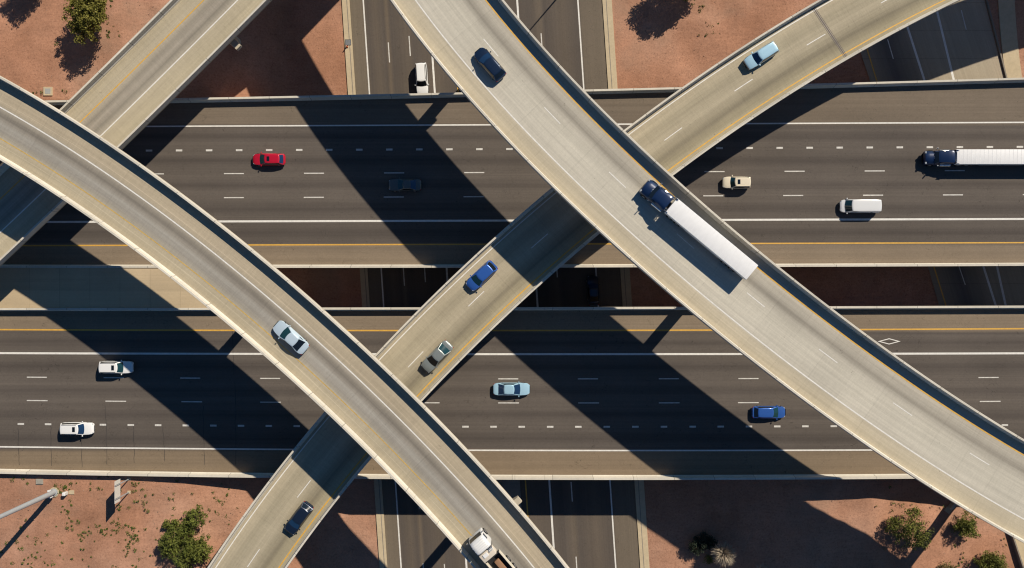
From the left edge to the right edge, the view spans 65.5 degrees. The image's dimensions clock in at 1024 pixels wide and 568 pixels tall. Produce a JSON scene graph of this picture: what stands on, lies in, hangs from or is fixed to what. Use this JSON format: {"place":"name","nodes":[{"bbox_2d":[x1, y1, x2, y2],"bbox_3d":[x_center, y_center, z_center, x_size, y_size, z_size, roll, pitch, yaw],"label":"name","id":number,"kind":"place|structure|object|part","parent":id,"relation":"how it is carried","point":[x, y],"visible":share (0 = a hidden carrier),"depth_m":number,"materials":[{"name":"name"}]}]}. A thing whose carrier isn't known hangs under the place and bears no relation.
{"place":"outdoors","nodes":[
{"label":"outdoors","id":0,"kind":"place"},
{"bbox_2d":[0,268,206,307],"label":"median pavement","id":1,"kind":"structure","parent":0,"point":[88,288],"depth_m":120.04,"materials":[{"name":"concrete"}]},
{"bbox_2d":[342,0,386,567],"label":"sidewalk","id":2,"kind":"structure","parent":0,"point":[365,296],"depth_m":127.87,"materials":[{"name":"concrete"}]},
{"bbox_2d":[345,39,350,44],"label":"drain grate","id":3,"kind":"object","parent":2,"relation":"on","point":[347,41],"visible":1,"depth_m":127.84,"materials":[{"name":"grey metal"}]},
{"bbox_2d":[350,0,639,567],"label":"street","id":4,"kind":"structure","parent":0,"point":[585,523],"depth_m":128.00,"materials":[{"name":"grey asphalt"}]},
{"bbox_2d":[415,62,428,92],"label":"suv","id":5,"kind":"object","parent":4,"relation":"on","point":[421,73],"visible":0.79,"depth_m":126.45,"materials":[{"name":"white paint"}]},
{"bbox_2d":[496,480,521,508],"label":"street median","id":6,"kind":"object","parent":4,"relation":"on","point":[511,488],"visible":0.02,"depth_m":127.86,"materials":[{"name":"concrete"}]},
{"bbox_2d":[586,275,599,305],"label":"sedan","id":7,"kind":"object","parent":4,"relation":"on","point":[593,284],"visible":1,"depth_m":126.95,"materials":[{"name":"blue paint"}]},
{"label":"rear window","id":8,"kind":"part","parent":7,"relation":"part of","materials":[{"name":"black glass"}]},
{"bbox_2d":[0,0,1023,567],"bbox_3d":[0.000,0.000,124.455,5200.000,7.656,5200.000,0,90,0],"label":"ground","id":9,"kind":"structure","parent":0,"point":[292,46],"depth_m":126.11,"materials":[{"name":"brown soil"}]},
{"bbox_2d":[0,487,58,518],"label":"lighting mast","id":10,"kind":"object","parent":9,"relation":"on","point":[52,492],"visible":1,"depth_m":115.21,"materials":[{"name":"metal"}]},
{"bbox_2d":[36,479,42,483],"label":"utility vault","id":11,"kind":"object","parent":9,"relation":"on","point":[39,481],"visible":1,"depth_m":120.72,"materials":[{"name":"concrete"}]},
{"bbox_2d":[43,87,52,95],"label":"utility vault","id":12,"kind":"object","parent":9,"relation":"on","point":[47,91],"visible":1,"depth_m":120.82,"materials":[{"name":"concrete"}]},
{"bbox_2d":[62,490,73,495],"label":"utility cabinet","id":13,"kind":"object","parent":9,"relation":"on","point":[65,493],"visible":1,"depth_m":120.76,"materials":[{"name":"white metal"}]},
{"bbox_2d":[62,0,108,45],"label":"olive tree","id":14,"kind":"object","parent":9,"relation":"on","point":[86,15],"visible":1,"depth_m":116.21,"materials":[{"name":"green plant"}]},
{"bbox_2d":[115,477,130,503],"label":"road sign","id":15,"kind":"object","parent":9,"relation":"on","point":[117,491],"visible":1,"depth_m":117.79,"materials":[{"name":"metal"}]},
{"bbox_2d":[0,0,271,265],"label":"overpass ramp","id":16,"kind":"structure","parent":9,"relation":"on","point":[146,74],"depth_m":113.50,"materials":[{"name":"concrete"}]},
{"bbox_2d":[158,504,214,567],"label":"bush","id":17,"kind":"object","parent":9,"relation":"on","point":[192,549],"visible":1,"depth_m":119.36,"materials":[{"name":"green plant"}]},
{"bbox_2d":[0,76,568,567],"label":"flyover ramp","id":18,"kind":"structure","parent":9,"relation":"on","point":[396,428],"depth_m":106.20,"materials":[{"name":"concrete"}]},
{"bbox_2d":[273,320,309,354],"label":"sedan","id":19,"kind":"object","parent":18,"relation":"on","point":[289,335],"visible":1,"depth_m":105.34,"materials":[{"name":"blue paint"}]},
{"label":"rear window","id":20,"kind":"part","parent":19,"relation":"part of","materials":[{"name":"black glass"}]},
{"bbox_2d":[466,528,516,567],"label":"flatbed truck","id":21,"kind":"object","parent":18,"relation":"on","point":[485,549],"visible":1,"depth_m":103.97,"materials":[{"name":"white paint"}]},
{"bbox_2d":[6,0,998,566],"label":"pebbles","id":22,"kind":"object","parent":9,"relation":"on","point":[330,94],"visible":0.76,"depth_m":122.29,"materials":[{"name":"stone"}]},
{"bbox_2d":[0,0,1006,567],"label":"weeds","id":23,"kind":"object","parent":9,"relation":"on","point":[212,492],"visible":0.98,"depth_m":120.80,"materials":[{"name":"green plant"}]},
{"bbox_2d":[0,306,1023,479],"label":"highway bridge","id":24,"kind":"structure","parent":9,"relation":"on","point":[647,393],"depth_m":121.00,"materials":[{"name":"concrete"}]},
{"bbox_2d":[60,421,94,436],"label":"suv","id":25,"kind":"object","parent":24,"relation":"on","point":[82,428],"visible":1,"depth_m":119.72,"materials":[{"name":"white paint"}]},
{"bbox_2d":[98,360,133,374],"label":"suv","id":26,"kind":"object","parent":24,"relation":"on","point":[121,367],"visible":1,"depth_m":119.66,"materials":[{"name":"white paint"}]},
{"bbox_2d":[493,382,529,396],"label":"sedan","id":27,"kind":"object","parent":24,"relation":"on","point":[518,389],"visible":1,"depth_m":120.14,"materials":[{"name":"blue paint"}]},
{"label":"rear window","id":28,"kind":"part","parent":27,"relation":"part of","materials":[{"name":"blue glass"}]},
{"bbox_2d":[752,405,785,419],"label":"hatchback","id":29,"kind":"object","parent":24,"relation":"on","point":[776,411],"visible":1,"depth_m":120.02,"materials":[{"name":"blue paint"}]},
{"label":"rear window","id":30,"kind":"part","parent":29,"relation":"part of","materials":[{"name":"black glass"}]},
{"bbox_2d":[0,78,1023,267],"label":"highway bridge","id":31,"kind":"structure","parent":9,"relation":"on","point":[807,158],"depth_m":121.00,"materials":[{"name":"asphalt"}]},
{"bbox_2d":[253,152,285,166],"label":"hatchback","id":32,"kind":"object","parent":31,"relation":"on","point":[261,159],"visible":1,"depth_m":120.06,"materials":[{"name":"red paint"}]},
{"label":"rear window","id":33,"kind":"part","parent":32,"relation":"part of","materials":[{"name":"blue glass"}]},
{"bbox_2d":[388,177,421,191],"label":"coupe","id":34,"kind":"object","parent":31,"relation":"on","point":[399,185],"visible":1,"depth_m":120.01,"materials":[{"name":"grey paint"}]},
{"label":"rear window","id":35,"kind":"part","parent":34,"relation":"part of","materials":[{"name":"black glass"}]},
{"bbox_2d":[722,175,750,188],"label":"suv","id":36,"kind":"object","parent":31,"relation":"on","point":[739,182],"visible":1,"depth_m":119.70,"materials":[{"name":"beige paint"}]},
{"bbox_2d":[839,198,881,213],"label":"van","id":37,"kind":"object","parent":31,"relation":"on","point":[846,205],"visible":1,"depth_m":119.41,"materials":[{"name":"white paint"}]},
{"bbox_2d":[922,148,1023,166],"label":"semi truck","id":38,"kind":"object","parent":31,"relation":"on","point":[949,157],"visible":1,"depth_m":118.90,"materials":[{"name":"blue paint"}]},
{"bbox_2d":[207,0,959,567],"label":"overpass ramp","id":39,"kind":"structure","parent":9,"relation":"on","point":[529,250],"depth_m":113.50,"materials":[{"name":"beige concrete"}]},
{"bbox_2d":[284,501,313,534],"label":"hatchback","id":40,"kind":"object","parent":39,"relation":"on","point":[299,517],"visible":1,"depth_m":112.42,"materials":[{"name":"blue paint"}]},
{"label":"rear window","id":41,"kind":"part","parent":40,"relation":"part of","materials":[{"name":"grey glass"}]},
{"bbox_2d":[420,340,453,372],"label":"sedan","id":42,"kind":"object","parent":39,"relation":"on","point":[437,355],"visible":1,"depth_m":112.46,"materials":[{"name":"grey paint"}]},
{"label":"rear window","id":43,"kind":"part","parent":42,"relation":"part of","materials":[{"name":"teal glass"}]},
{"bbox_2d":[466,260,497,290],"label":"hatchback","id":44,"kind":"object","parent":39,"relation":"on","point":[482,275],"visible":1,"depth_m":112.45,"materials":[{"name":"blue paint"}]},
{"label":"rear window","id":45,"kind":"part","parent":44,"relation":"part of","materials":[{"name":"black glass"}]},
{"bbox_2d":[743,41,778,69],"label":"suv","id":46,"kind":"object","parent":39,"relation":"on","point":[761,55],"visible":1,"depth_m":112.23,"materials":[{"name":"blue paint"}]},
{"bbox_2d":[688,530,718,555],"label":"bush","id":47,"kind":"object","parent":9,"relation":"on","point":[704,542],"visible":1,"depth_m":125.84,"materials":[{"name":"green plant"}]},
{"bbox_2d":[390,0,1023,542],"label":"flyover ramp","id":48,"kind":"structure","parent":9,"relation":"on","point":[568,140],"depth_m":105.70,"materials":[{"name":"concrete"}]},
{"bbox_2d":[474,47,505,81],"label":"sports utility car","id":49,"kind":"object","parent":48,"relation":"on","point":[486,60],"visible":1,"depth_m":104.70,"materials":[{"name":"blue paint"}]},
{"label":"rear window","id":50,"kind":"part","parent":49,"relation":"part of","materials":[{"name":"black glass"}]},
{"bbox_2d":[639,179,757,279],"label":"semi truck","id":51,"kind":"object","parent":48,"relation":"on","point":[708,237],"visible":1,"depth_m":103.60,"materials":[{"name":"blue paint"}]},
{"bbox_2d":[703,554,714,564],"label":"bush","id":52,"kind":"object","parent":9,"relation":"on","point":[709,559],"visible":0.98,"depth_m":126.39,"materials":[{"name":"green plant"}]},
{"bbox_2d":[711,542,736,566],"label":"leafless shrub","id":53,"kind":"object","parent":9,"relation":"on","point":[727,550],"visible":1,"depth_m":124.32,"materials":[{"name":"beige plant"}]},
{"bbox_2d":[884,506,932,552],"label":"desert tree","id":54,"kind":"object","parent":9,"relation":"on","point":[909,529],"visible":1,"depth_m":122.55,"materials":[{"name":"green plant"}]},
{"bbox_2d":[938,560,953,567],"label":"bush","id":55,"kind":"object","parent":9,"relation":"on","point":[946,566],"visible":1,"depth_m":125.38,"materials":[{"name":"green plant"}]},
{"bbox_2d":[944,502,955,513],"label":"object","id":56,"kind":"object","parent":9,"relation":"on","point":[950,507],"visible":0.77,"depth_m":126.21,"materials":[{"name":"concrete"}]},
{"bbox_2d":[951,510,981,538],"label":"bush","id":57,"kind":"object","parent":9,"relation":"on","point":[965,527],"visible":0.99,"depth_m":124.36,"materials":[{"name":"green plant"}]},
{"bbox_2d":[972,550,1008,567],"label":"bush","id":58,"kind":"object","parent":9,"relation":"on","point":[987,560],"visible":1,"depth_m":124.86,"materials":[{"name":"green plant"}]},
{"bbox_2d":[985,0,1006,77],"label":"roadside wall","id":59,"kind":"structure","parent":9,"relation":"on","point":[995,37],"depth_m":127.22,"materials":[{"name":"concrete"}]},
{"bbox_2d":[1010,536,1023,567],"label":"roadside wall","id":60,"kind":"structure","parent":9,"relation":"on","point":[1017,552],"depth_m":126.74,"materials":[{"name":"concrete"}]},
{"bbox_2d":[602,0,649,567],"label":"sidewalk","id":61,"kind":"structure","parent":0,"point":[625,284],"depth_m":127.87,"materials":[{"name":"concrete"}]},
{"bbox_2d":[861,0,1023,305],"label":"frontage road","id":62,"kind":"structure","parent":0,"point":[955,41],"depth_m":127.47,"materials":[{"name":"grey asphalt"}]},
{"bbox_2d":[998,0,1021,77],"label":"sidewalk","id":63,"kind":"structure","parent":0,"point":[1008,35],"depth_m":127.40,"materials":[{"name":"concrete"}]},
{"bbox_2d":[1015,539,1023,564],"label":"corner pavement","id":64,"kind":"structure","parent":0,"point":[1020,545],"depth_m":127.20,"materials":[{"name":"concrete"}]}
]}

